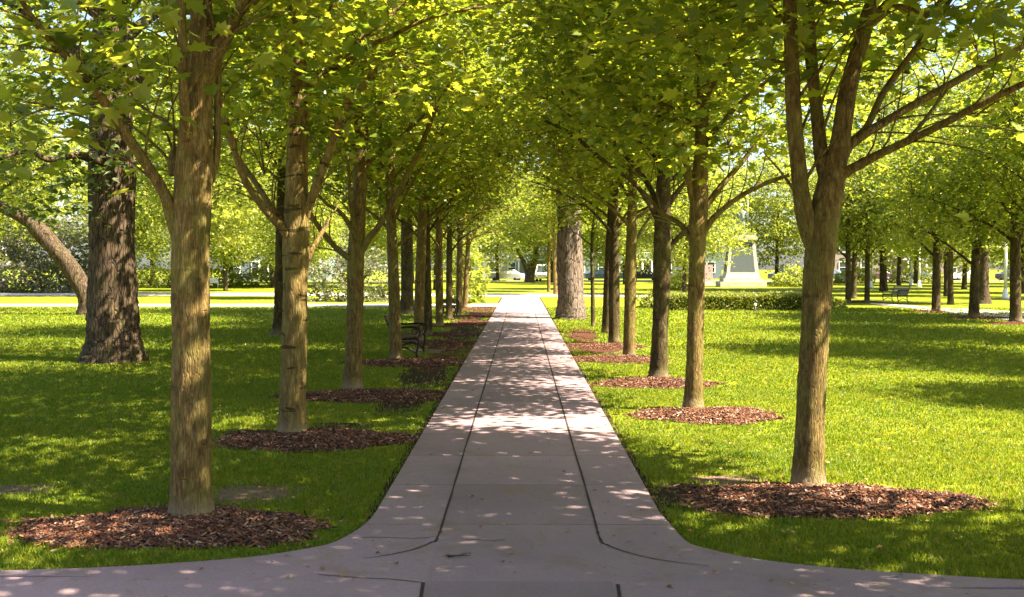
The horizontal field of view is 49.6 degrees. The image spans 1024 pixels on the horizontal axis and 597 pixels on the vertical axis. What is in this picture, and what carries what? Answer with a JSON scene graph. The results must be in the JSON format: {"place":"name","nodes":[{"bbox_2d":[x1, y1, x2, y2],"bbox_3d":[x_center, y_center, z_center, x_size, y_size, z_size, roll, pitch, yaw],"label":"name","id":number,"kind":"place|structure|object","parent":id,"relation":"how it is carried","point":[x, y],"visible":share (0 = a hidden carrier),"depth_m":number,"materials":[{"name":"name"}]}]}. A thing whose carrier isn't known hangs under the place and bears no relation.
{"place":"outdoors","nodes":[
{"label":"outdoors","id":0,"kind":"place"},
{"bbox_2d":[0,304,497,305],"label":"cross path","id":1,"kind":"structure","parent":0,"point":[229,304],"depth_m":55.94,"materials":[{"name":"concrete"}]},
{"bbox_2d":[227,232,336,279],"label":"house","id":2,"kind":"structure","parent":0,"point":[254,264],"depth_m":153.74,"materials":[{"name":"grey"}]},
{"bbox_2d":[0,293,650,296],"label":"cross path","id":3,"kind":"structure","parent":0,"point":[272,294],"depth_m":74.90,"materials":[{"name":"concrete"}]},
{"bbox_2d":[0,296,1023,596],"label":"path","id":4,"kind":"structure","parent":0,"point":[434,508],"depth_m":7.98,"materials":[{"name":"concrete"}]},
{"bbox_2d":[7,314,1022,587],"bbox_3d":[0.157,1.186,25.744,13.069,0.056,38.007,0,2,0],"label":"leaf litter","id":5,"kind":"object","parent":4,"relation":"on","point":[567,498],"visible":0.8,"depth_m":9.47,"materials":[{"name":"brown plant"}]},
{"bbox_2d":[0,270,1023,588],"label":"lawn","id":6,"kind":"structure","parent":0,"point":[918,296],"depth_m":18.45,"materials":[{"name":"green plant"}]},
{"bbox_2d":[0,483,54,496],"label":"bare soil","id":7,"kind":"structure","parent":6,"relation":"on","point":[16,487],"depth_m":9.92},
{"bbox_2d":[0,148,71,275],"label":"park tree","id":8,"kind":"object","parent":6,"relation":"on","point":[14,229],"visible":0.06,"depth_m":91.64,"materials":[{"name":"green plant"}]},
{"bbox_2d":[0,53,87,314],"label":"leaning tree","id":9,"kind":"object","parent":6,"relation":"on","point":[60,255],"visible":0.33,"depth_m":44.50,"materials":[{"name":"green plant"}]},
{"bbox_2d":[0,194,137,292],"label":"flowering bush","id":10,"kind":"object","parent":6,"relation":"on","point":[26,261],"visible":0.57,"depth_m":80.14,"materials":[{"name":"green plant"}]},
{"bbox_2d":[0,2,140,238],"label":"park tree","id":11,"kind":"object","parent":6,"relation":"on","point":[37,188],"visible":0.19,"depth_m":47.04,"materials":[{"name":"green plant"}]},
{"bbox_2d":[48,109,173,260],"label":"park tree","id":12,"kind":"object","parent":6,"relation":"on","point":[145,236],"visible":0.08,"depth_m":97.02,"materials":[{"name":"green plant"}]},
{"bbox_2d":[75,106,174,283],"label":"park tree","id":13,"kind":"object","parent":6,"relation":"on","point":[167,255],"visible":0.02,"depth_m":119.88,"materials":[{"name":"green plant"}]},
{"bbox_2d":[136,264,170,287],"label":"round shrub","id":14,"kind":"object","parent":6,"relation":"on","point":[147,279],"visible":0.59,"depth_m":98.48,"materials":[{"name":"green plant"}]},
{"bbox_2d":[0,0,341,363],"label":"old tree","id":15,"kind":"object","parent":6,"relation":"on","point":[113,328],"visible":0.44,"depth_m":22.51,"materials":[{"name":"green plant"}]},
{"bbox_2d":[0,503,347,551],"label":"mulch bed","id":16,"kind":"object","parent":6,"relation":"on","point":[222,526],"visible":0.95,"depth_m":8.18,"materials":[{"name":"brown wood"}]},
{"bbox_2d":[0,0,459,516],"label":"avenue maple","id":17,"kind":"object","parent":16,"relation":"on","point":[192,158],"visible":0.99,"depth_m":8.51,"materials":[{"name":"green plant"}]},
{"bbox_2d":[77,21,278,253],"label":"park tree","id":18,"kind":"object","parent":6,"relation":"on","point":[240,214],"visible":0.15,"depth_m":73.49,"materials":[{"name":"green plant"}]},
{"bbox_2d":[161,126,260,284],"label":"park tree","id":19,"kind":"object","parent":6,"relation":"on","point":[232,267],"visible":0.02,"depth_m":104.31,"materials":[{"name":"green plant"}]},
{"bbox_2d":[171,153,275,290],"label":"park tree","id":20,"kind":"object","parent":6,"relation":"on","point":[217,252],"visible":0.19,"depth_m":85.36,"materials":[{"name":"green plant"}]},
{"bbox_2d":[210,268,244,287],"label":"round shrub","id":21,"kind":"object","parent":6,"relation":"on","point":[237,284],"visible":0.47,"depth_m":99.77,"materials":[{"name":"green plant"}]},
{"bbox_2d":[238,263,270,286],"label":"round shrub","id":22,"kind":"object","parent":6,"relation":"on","point":[252,283],"visible":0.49,"depth_m":101.26,"materials":[{"name":"green plant"}]},
{"bbox_2d":[135,15,375,334],"bbox_3d":[-6.554,-3.978,31.637,9.220,10.246,8.521,0,2,0],"label":"old tree","id":23,"kind":"object","parent":6,"relation":"on","point":[278,285],"visible":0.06,"depth_m":31.50,"materials":[{"name":"green plant"}]},
{"bbox_2d":[213,483,306,506],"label":"bare soil","id":24,"kind":"structure","parent":6,"relation":"on","point":[261,491],"depth_m":9.71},
{"bbox_2d":[210,128,341,287],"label":"park tree","id":25,"kind":"object","parent":6,"relation":"on","point":[272,274],"visible":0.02,"depth_m":97.65,"materials":[{"name":"green plant"}]},
{"bbox_2d":[242,155,351,273],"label":"park tree","id":26,"kind":"object","parent":6,"relation":"on","point":[317,254],"visible":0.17,"depth_m":65.26,"materials":[{"name":"green plant"}]},
{"bbox_2d":[54,0,561,432],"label":"avenue maple","id":27,"kind":"object","parent":6,"relation":"on","point":[292,226],"visible":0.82,"depth_m":12.74,"materials":[{"name":"green plant"}]},
{"bbox_2d":[212,427,419,454],"bbox_3d":[-2.280,1.580,12.567,2.789,0.136,1.841,0,2,0],"label":"mulch bed","id":28,"kind":"object","parent":6,"relation":"on","point":[314,439],"visible":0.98,"depth_m":12.40,"materials":[{"name":"brown wood"}]},
{"bbox_2d":[307,227,400,301],"bbox_3d":[-9.056,-1.877,62.042,6.853,4.420,4.266,0,2,0],"label":"flowering bush","id":29,"kind":"object","parent":6,"relation":"on","point":[378,295],"visible":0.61,"depth_m":61.44,"materials":[{"name":"green plant"}]},
{"bbox_2d":[259,387,449,403],"bbox_3d":[-2.317,1.454,16.905,3.149,0.123,1.984,0,2,0],"label":"mulch bed","id":30,"kind":"object","parent":6,"relation":"on","point":[382,395],"visible":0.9,"depth_m":16.59,"materials":[{"name":"brown wood"}]},
{"bbox_2d":[85,0,578,388],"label":"avenue maple","id":31,"kind":"object","parent":30,"relation":"on","point":[359,242],"visible":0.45,"depth_m":17.50,"materials":[{"name":"green plant"}]},
{"bbox_2d":[335,175,433,274],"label":"park tree","id":32,"kind":"object","parent":6,"relation":"on","point":[368,230],"visible":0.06,"depth_m":98.61,"materials":[{"name":"green plant"}]},
{"bbox_2d":[372,402,422,415],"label":"bare soil","id":33,"kind":"structure","parent":6,"relation":"on","point":[394,406],"depth_m":15.68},
{"bbox_2d":[384,315,427,357],"bbox_3d":[-2.336,0.807,24.526,0.806,0.942,1.700,0,2,0],"label":"park bench","id":34,"kind":"object","parent":6,"relation":"on","point":[410,336],"visible":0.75,"depth_m":23.92,"materials":[{"name":"black metal"}]},
{"bbox_2d":[308,30,506,313],"bbox_3d":[-4.306,-5.992,45.826,10.982,13.442,11.134,1,2,39],"label":"old tree","id":35,"kind":"object","parent":6,"relation":"on","point":[407,302],"visible":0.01,"depth_m":45.36,"materials":[{"name":"brown plant"}]},
{"bbox_2d":[396,369,452,389],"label":"bare soil","id":36,"kind":"structure","parent":6,"relation":"on","point":[430,376],"depth_m":19.52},
{"bbox_2d":[385,339,481,345],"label":"mulch bed","id":37,"kind":"object","parent":6,"relation":"on","point":[431,342],"visible":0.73,"depth_m":27.94,"materials":[{"name":"brown wood"}]},
{"bbox_2d":[268,2,546,340],"bbox_3d":[-2.375,-3.423,28.604,8.233,9.241,7.634,-1,2,-18],"label":"avenue maple","id":38,"kind":"object","parent":37,"relation":"on","point":[423,217],"visible":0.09,"depth_m":28.37,"materials":[{"name":"green plant"}]},
{"bbox_2d":[369,200,499,289],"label":"park tree","id":39,"kind":"object","parent":6,"relation":"on","point":[432,244],"visible":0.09,"depth_m":89.26,"materials":[{"name":"green plant"}]},
{"bbox_2d":[368,298,501,512],"bbox_3d":[-0.864,0.841,38.504,0.182,0.001,59.131,0,2,0],"label":"soil edge","id":40,"kind":"object","parent":6,"relation":"on","point":[412,444],"visible":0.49,"depth_m":12.11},
{"bbox_2d":[407,351,469,372],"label":"bare soil","id":41,"kind":"structure","parent":6,"relation":"on","point":[444,356],"depth_m":23.70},
{"bbox_2d":[341,357,464,367],"bbox_3d":[-2.225,1.284,22.621,2.912,0.125,2.089,0,2,0],"label":"mulch bed","id":42,"kind":"object","parent":41,"relation":"on","point":[404,361],"visible":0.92,"depth_m":22.24,"materials":[{"name":"brown wood"}]},
{"bbox_2d":[234,0,560,358],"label":"avenue maple","id":43,"kind":"object","parent":42,"relation":"on","point":[388,189],"visible":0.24,"depth_m":22.94,"materials":[{"name":"green plant"}]},
{"bbox_2d":[368,125,528,319],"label":"avenue maple","id":44,"kind":"object","parent":6,"relation":"on","point":[449,251],"visible":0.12,"depth_m":40.48,"materials":[{"name":"green plant"}]},
{"bbox_2d":[427,331,479,336],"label":"mulch bed","id":45,"kind":"object","parent":6,"relation":"on","point":[449,334],"visible":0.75,"depth_m":31.33,"materials":[{"name":"brown wood"}]},
{"bbox_2d":[281,27,564,335],"bbox_3d":[-2.305,-3.407,31.264,7.928,9.047,7.275,-1,2,-41],"label":"avenue maple","id":46,"kind":"object","parent":45,"relation":"on","point":[428,309],"visible":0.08,"depth_m":31.14,"materials":[{"name":"green plant"}]},
{"bbox_2d":[447,327,481,340],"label":"bare soil","id":47,"kind":"structure","parent":6,"relation":"on","point":[462,330],"depth_m":33.34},
{"bbox_2d":[432,322,488,327],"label":"mulch bed","id":48,"kind":"object","parent":47,"relation":"on","point":[462,325],"visible":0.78,"depth_m":36.16,"materials":[{"name":"brown wood"}]},
{"bbox_2d":[341,67,545,325],"bbox_3d":[-2.358,-3.641,36.040,7.129,9.220,7.519,1,2,18],"label":"avenue maple","id":49,"kind":"object","parent":48,"relation":"on","point":[438,241],"visible":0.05,"depth_m":35.94,"materials":[{"name":"green plant"}]},
{"bbox_2d":[443,233,491,303],"bbox_3d":[-2.402,-1.799,57.794,2.777,4.517,2.703,0,2,0],"label":"weeping bush","id":50,"kind":"object","parent":6,"relation":"on","point":[476,261],"visible":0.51,"depth_m":57.46,"materials":[{"name":"green plant"}]},
{"bbox_2d":[415,165,537,307],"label":"avenue maple","id":51,"kind":"object","parent":6,"relation":"on","point":[466,274],"visible":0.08,"depth_m":51.87,"materials":[{"name":"green plant"}]},
{"bbox_2d":[431,138,539,312],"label":"avenue maple","id":52,"kind":"object","parent":6,"relation":"on","point":[459,280],"visible":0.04,"depth_m":46.34,"materials":[{"name":"green plant"}]},
{"bbox_2d":[472,163,542,279],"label":"park tree","id":53,"kind":"object","parent":6,"relation":"on","point":[496,248],"visible":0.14,"depth_m":138.30,"materials":[{"name":"green plant"}]},
{"bbox_2d":[491,172,544,281],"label":"forked tree","id":54,"kind":"object","parent":6,"relation":"on","point":[530,272],"visible":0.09,"depth_m":129.68,"materials":[{"name":"green plant"}]},
{"bbox_2d":[453,0,586,319],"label":"old tree","id":55,"kind":"object","parent":6,"relation":"on","point":[570,280],"visible":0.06,"depth_m":40.82,"materials":[{"name":"grey plant"}]},
{"bbox_2d":[496,162,595,282],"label":"park tree","id":56,"kind":"object","parent":6,"relation":"on","point":[523,249],"visible":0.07,"depth_m":127.11,"materials":[{"name":"green plant"}]},
{"bbox_2d":[503,181,588,291],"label":"avenue maple","id":57,"kind":"object","parent":6,"relation":"on","point":[541,235],"visible":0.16,"depth_m":83.70,"materials":[{"name":"green plant"}]},
{"bbox_2d":[499,157,602,294],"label":"avenue maple","id":58,"kind":"object","parent":6,"relation":"on","point":[543,207],"visible":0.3,"depth_m":74.08,"materials":[{"name":"green plant"}]},
{"bbox_2d":[529,161,646,326],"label":"sapling","id":59,"kind":"object","parent":6,"relation":"on","point":[587,217],"visible":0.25,"depth_m":36.02,"materials":[{"name":"green plant"}]},
{"bbox_2d":[540,298,666,512],"bbox_3d":[1.453,0.841,38.487,0.168,0.001,59.128,0,2,0],"label":"soil edge","id":60,"kind":"object","parent":6,"relation":"on","point":[643,478],"visible":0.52,"depth_m":11.89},
{"bbox_2d":[558,342,650,349],"bbox_3d":[2.209,1.147,27.064,2.464,0.130,2.232,-1,2,-27],"label":"mulch bed","id":61,"kind":"object","parent":6,"relation":"on","point":[609,346],"visible":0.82,"depth_m":26.77,"materials":[{"name":"brown wood"}]},
{"bbox_2d":[468,1,779,342],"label":"avenue maple","id":62,"kind":"object","parent":61,"relation":"on","point":[614,292],"visible":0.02,"depth_m":28.09,"materials":[{"name":"green plant"}]},
{"bbox_2d":[560,354,670,363],"bbox_3d":[2.091,1.259,23.360,2.688,0.115,2.085,0,2,0],"label":"mulch bed","id":63,"kind":"object","parent":6,"relation":"on","point":[616,359],"visible":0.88,"depth_m":23.10,"materials":[{"name":"brown wood"}]},
{"bbox_2d":[469,6,811,355],"bbox_3d":[2.665,-3.058,24.042,7.821,8.779,7.253,1,2,22],"label":"avenue maple","id":64,"kind":"object","parent":63,"relation":"on","point":[632,237],"visible":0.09,"depth_m":23.78,"materials":[{"name":"green plant"}]},
{"bbox_2d":[582,185,653,268],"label":"park tree","id":65,"kind":"object","parent":6,"relation":"on","point":[598,239],"visible":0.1,"depth_m":90.95,"materials":[{"name":"green plant"}]},
{"bbox_2d":[481,12,756,333],"bbox_3d":[2.686,-3.889,32.432,8.720,9.952,8.002,1,2,30],"label":"avenue maple","id":66,"kind":"object","parent":6,"relation":"on","point":[605,322],"visible":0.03,"depth_m":32.36,"materials":[{"name":"green plant"}]},
{"bbox_2d":[581,184,682,283],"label":"park tree","id":67,"kind":"object","parent":6,"relation":"on","point":[621,266],"visible":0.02,"depth_m":115.72,"materials":[{"name":"green plant"}]},
{"bbox_2d":[588,376,729,389],"bbox_3d":[2.431,1.397,18.649,2.183,0.135,2.124,1,2,37],"label":"mulch bed","id":68,"kind":"object","parent":6,"relation":"on","point":[653,382],"visible":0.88,"depth_m":18.42,"materials":[{"name":"brown wood"}]},
{"bbox_2d":[461,0,912,376],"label":"avenue maple","id":69,"kind":"object","parent":68,"relation":"on","point":[664,244],"visible":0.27,"depth_m":19.22,"materials":[{"name":"green plant"}]},
{"bbox_2d":[651,481,691,509],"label":"bare soil","id":70,"kind":"structure","parent":6,"relation":"on","point":[664,491],"depth_m":9.61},
{"bbox_2d":[619,162,767,292],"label":"park tree","id":71,"kind":"object","parent":6,"relation":"on","point":[682,216],"visible":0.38,"depth_m":73.80,"materials":[{"name":"green plant"}]},
{"bbox_2d":[617,406,786,425],"bbox_3d":[2.524,1.520,14.681,2.261,0.124,1.847,0,2,0],"label":"mulch bed","id":72,"kind":"object","parent":6,"relation":"on","point":[728,415],"visible":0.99,"depth_m":14.44,"materials":[{"name":"brown wood"}]},
{"bbox_2d":[416,0,957,407],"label":"avenue maple","id":73,"kind":"object","parent":72,"relation":"on","point":[697,183],"visible":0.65,"depth_m":14.88,"materials":[{"name":"green plant"}]},
{"bbox_2d":[683,475,767,484],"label":"bare soil","id":74,"kind":"structure","parent":6,"relation":"on","point":[723,480],"depth_m":10.34,"materials":[{"name":"brown soil"}]},
{"bbox_2d":[669,290,801,310],"bbox_3d":[10.244,0.091,51.297,6.994,0.940,4.895,0,2,0],"label":"hedge","id":75,"kind":"object","parent":6,"relation":"on","point":[742,300],"visible":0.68,"depth_m":49.07,"materials":[{"name":"green plant"}]},
{"bbox_2d":[716,204,766,286],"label":"monument","id":76,"kind":"object","parent":6,"relation":"on","point":[744,272],"visible":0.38,"depth_m":102.37,"materials":[{"name":"stone"}]},
{"bbox_2d":[714,142,817,279],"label":"park tree","id":77,"kind":"object","parent":6,"relation":"on","point":[772,226],"visible":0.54,"depth_m":119.86,"materials":[{"name":"green plant"}]},
{"bbox_2d":[767,263,803,286],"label":"round shrub","id":78,"kind":"object","parent":6,"relation":"on","point":[777,282],"visible":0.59,"depth_m":103.12,"materials":[{"name":"green plant"}]},
{"bbox_2d":[551,0,1023,484],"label":"avenue maple","id":79,"kind":"object","parent":6,"relation":"on","point":[817,219],"visible":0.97,"depth_m":9.81,"materials":[{"name":"green plant"}]},
{"bbox_2d":[648,0,1023,62],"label":"avenue maple","id":80,"kind":"object","parent":6,"relation":"on","point":[1000,19],"visible":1,"depth_m":5.70,"materials":[{"name":"green plant"}]},
{"bbox_2d":[670,481,1010,521],"bbox_3d":[2.726,1.673,9.369,3.116,0.132,1.670,0,2,0],"label":"mulch bed","id":81,"kind":"object","parent":6,"relation":"on","point":[828,500],"visible":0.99,"depth_m":9.18,"materials":[{"name":"brown wood"}]},
{"bbox_2d":[833,266,876,283],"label":"round shrub","id":82,"kind":"object","parent":6,"relation":"on","point":[838,279],"visible":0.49,"depth_m":121.24,"materials":[{"name":"green plant"}]},
{"bbox_2d":[809,150,905,298],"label":"young tree","id":83,"kind":"object","parent":6,"relation":"on","point":[854,279],"visible":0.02,"depth_m":66.51,"materials":[{"name":"green plant"}]},
{"bbox_2d":[840,300,884,302],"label":"mulch bed","id":84,"kind":"object","parent":6,"relation":"on","point":[857,301],"visible":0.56,"depth_m":59.57,"materials":[{"name":"brown wood"}]},
{"bbox_2d":[792,145,901,302],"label":"young tree","id":85,"kind":"object","parent":84,"relation":"on","point":[846,226],"visible":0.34,"depth_m":58.02,"materials":[{"name":"green plant"}]},
{"bbox_2d":[811,143,915,302],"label":"young tree","id":86,"kind":"object","parent":84,"relation":"on","point":[867,250],"visible":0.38,"depth_m":58.28,"materials":[{"name":"green plant"}]},
{"bbox_2d":[758,0,985,290],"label":"park tree","id":87,"kind":"object","parent":6,"relation":"on","point":[882,263],"visible":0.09,"depth_m":83.45,"materials":[{"name":"green plant"}]},
{"bbox_2d":[887,263,943,282],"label":"round shrub","id":88,"kind":"object","parent":6,"relation":"on","point":[905,271],"visible":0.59,"depth_m":127.07,"materials":[{"name":"green plant"}]},
{"bbox_2d":[861,82,969,282],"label":"park tree","id":89,"kind":"object","parent":6,"relation":"on","point":[915,274],"visible":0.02,"depth_m":123.45,"materials":[{"name":"green plant"}]},
{"bbox_2d":[908,310,950,312],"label":"mulch bed","id":90,"kind":"object","parent":6,"relation":"on","point":[930,311],"visible":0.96,"depth_m":47.00,"materials":[{"name":"brown wood"}]},
{"bbox_2d":[845,115,1009,310],"bbox_3d":[18.321,-3.709,47.977,7.943,8.646,8.182,-1,2,-22],"label":"young tree","id":91,"kind":"object","parent":90,"relation":"on","point":[910,237],"visible":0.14,"depth_m":47.97,"materials":[{"name":"green plant"}]},
{"bbox_2d":[874,124,1010,295],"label":"park tree","id":92,"kind":"object","parent":6,"relation":"on","point":[944,260],"visible":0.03,"depth_m":72.02,"materials":[{"name":"green plant"}]},
{"bbox_2d":[870,34,1023,303],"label":"old tree","id":93,"kind":"object","parent":6,"relation":"on","point":[984,296],"visible":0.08,"depth_m":57.48,"materials":[{"name":"green plant"}]},
{"bbox_2d":[890,89,1008,288],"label":"park tree","id":94,"kind":"object","parent":6,"relation":"on","point":[964,270],"visible":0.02,"depth_m":92.50,"materials":[{"name":"green plant"}]},
{"bbox_2d":[891,157,1008,304],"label":"young tree","id":95,"kind":"object","parent":6,"relation":"on","point":[950,291],"visible":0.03,"depth_m":56.40,"materials":[{"name":"green plant"}]},
{"bbox_2d":[904,0,1023,174],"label":"avenue maple","id":96,"kind":"object","parent":6,"relation":"on","point":[1015,101],"visible":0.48,"depth_m":24.82,"materials":[{"name":"green plant"}]},
{"bbox_2d":[917,27,1023,228],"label":"avenue maple","id":97,"kind":"object","parent":6,"relation":"on","point":[973,164],"visible":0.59,"depth_m":33.01,"materials":[{"name":"green plant"}]},
{"bbox_2d":[938,315,1008,318],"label":"mulch bed","id":98,"kind":"object","parent":6,"relation":"on","point":[976,317],"visible":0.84,"depth_m":41.61,"materials":[{"name":"brown wood"}]},
{"bbox_2d":[863,98,1023,315],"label":"young tree","id":99,"kind":"object","parent":98,"relation":"on","point":[974,298],"visible":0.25,"depth_m":42.45,"materials":[{"name":"green plant"}]},
{"bbox_2d":[967,162,1023,292],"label":"park tree","id":100,"kind":"object","parent":6,"relation":"on","point":[998,252],"visible":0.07,"depth_m":79.47,"materials":[{"name":"green plant"}]},
{"bbox_2d":[977,321,1023,324],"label":"mulch bed","id":101,"kind":"object","parent":6,"relation":"on","point":[1009,322],"visible":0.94,"depth_m":37.61,"materials":[{"name":"brown wood"}]},
{"bbox_2d":[903,68,1023,321],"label":"young tree","id":102,"kind":"object","parent":101,"relation":"on","point":[1013,236],"visible":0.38,"depth_m":38.73,"materials":[{"name":"green plant"}]},
{"bbox_2d":[0,0,1023,269],"label":"sky","id":103,"kind":"structure","parent":0,"point":[950,27],"materials":[{"name":"white"}]},
{"bbox_2d":[483,220,546,277],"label":"house","id":104,"kind":"structure","parent":0,"point":[517,266],"depth_m":172.90,"materials":[{"name":"grey"}]},
{"bbox_2d":[556,230,722,278],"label":"house","id":105,"kind":"structure","parent":0,"point":[717,269],"depth_m":166.21,"materials":[{"name":"grey"}]},
{"bbox_2d":[834,244,970,276],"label":"house","id":106,"kind":"structure","parent":0,"point":[838,256],"depth_m":160.47,"materials":[{"name":"grey"}]},
{"bbox_2d":[870,303,1023,321],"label":"side path","id":107,"kind":"structure","parent":0,"point":[992,312],"depth_m":48.48,"materials":[{"name":"concrete"}]},
{"label":"street","id":108,"kind":"structure","parent":0,"visible":0},
{"bbox_2d":[488,270,524,279],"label":"parked car","id":109,"kind":"object","parent":108,"relation":"on","point":[510,274],"visible":0.78,"depth_m":140.10,"materials":[{"name":"white paint"}]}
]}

